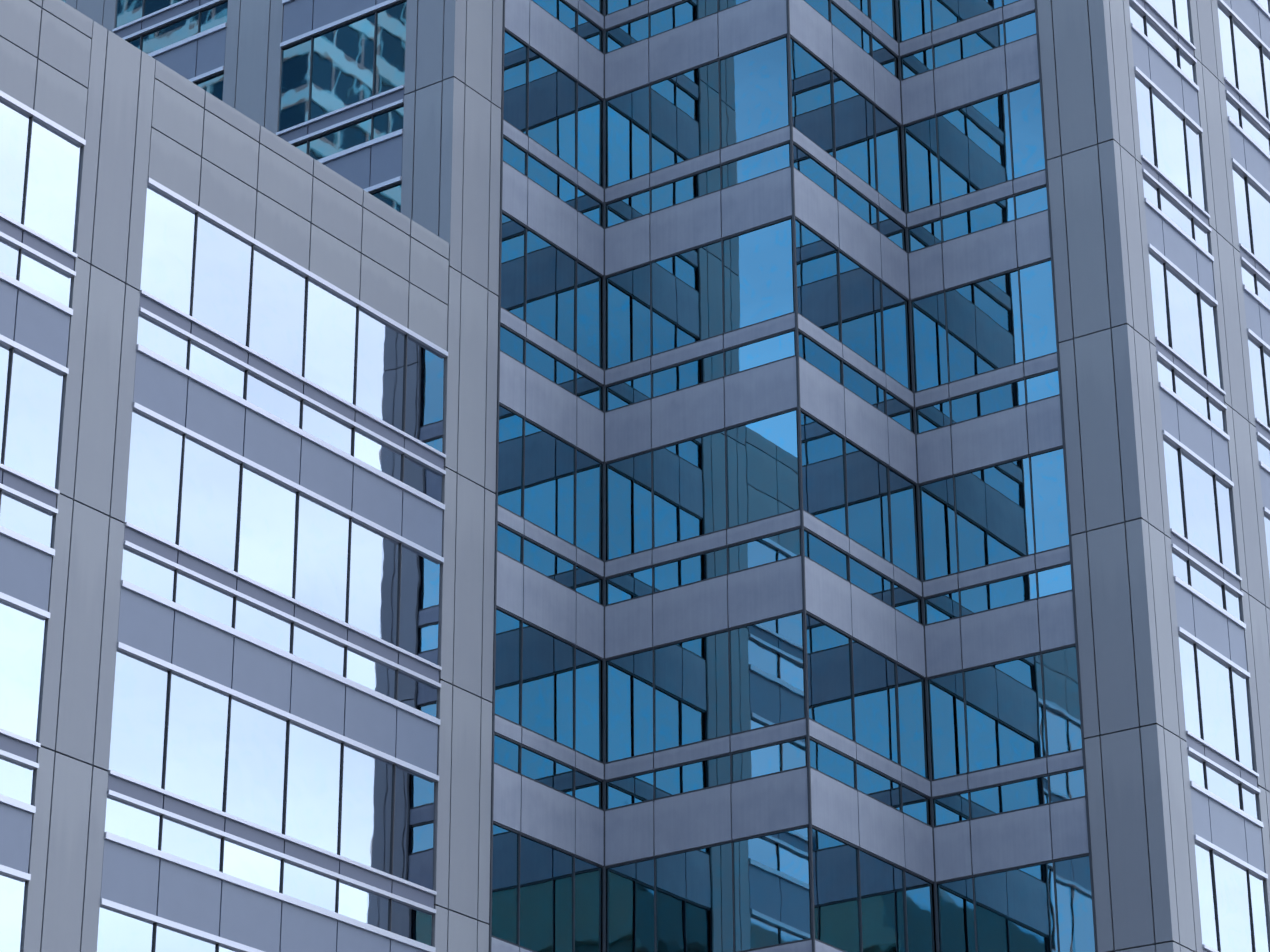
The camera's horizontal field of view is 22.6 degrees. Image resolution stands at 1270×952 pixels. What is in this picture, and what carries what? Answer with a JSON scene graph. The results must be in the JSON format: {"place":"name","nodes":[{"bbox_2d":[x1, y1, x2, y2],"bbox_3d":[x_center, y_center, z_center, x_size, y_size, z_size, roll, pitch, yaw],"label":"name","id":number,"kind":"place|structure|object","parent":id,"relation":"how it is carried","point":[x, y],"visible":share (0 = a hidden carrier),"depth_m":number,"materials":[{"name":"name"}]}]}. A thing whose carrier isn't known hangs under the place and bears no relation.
{"place":"outdoors","nodes":[
{"label":"outdoors","id":0,"kind":"place"},
{"bbox_2d":[491,0,1088,951],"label":"spandrel panels","id":1,"kind":"object","parent":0,"point":[691,820],"visible":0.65,"depth_m":59.89,"materials":[{"name":"grey metal"}]},
{"bbox_2d":[62,0,1094,951],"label":"facade glass panes","id":2,"kind":"object","parent":1,"relation":"attached to","point":[696,908],"visible":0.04,"depth_m":59.77,"materials":[{"name":"blue glass"}]},
{"bbox_3d":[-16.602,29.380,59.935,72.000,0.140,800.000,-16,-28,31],"label":"pavement","id":3,"kind":"structure","parent":0,"visible":0},
{"bbox_2d":[0,0,1269,951],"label":"tower cladding panels","id":4,"kind":"object","parent":3,"relation":"on","point":[426,261],"visible":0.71,"depth_m":56.91,"materials":[{"name":"grey metal"}]},
{"bbox_2d":[0,0,1269,951],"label":"window frames","id":5,"kind":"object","parent":4,"relation":"attached to","point":[396,537],"visible":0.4,"depth_m":52.68,"materials":[{"name":"white metal"}]},
{"bbox_2d":[0,0,1269,951],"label":"window panes","id":6,"kind":"object","parent":4,"relation":"attached to","point":[321,555],"visible":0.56,"depth_m":52.08,"materials":[{"name":"glass"}]},
{"bbox_2d":[0,0,1269,951],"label":"window mullions","id":7,"kind":"object","parent":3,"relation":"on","point":[801,528],"visible":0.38,"depth_m":59.43,"materials":[{"name":"black metal"}]},
{"bbox_2d":[0,0,1269,951],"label":"spandrel panels","id":8,"kind":"object","parent":7,"relation":"attached to","point":[183,894],"visible":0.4,"depth_m":51.88,"materials":[{"name":"metal"}]},
{"bbox_2d":[0,0,1269,951],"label":"horizontal window bands","id":9,"kind":"object","parent":7,"relation":"attached to","point":[165,801],"visible":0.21,"depth_m":52.20,"materials":[{"name":"grey metal"}]}
]}

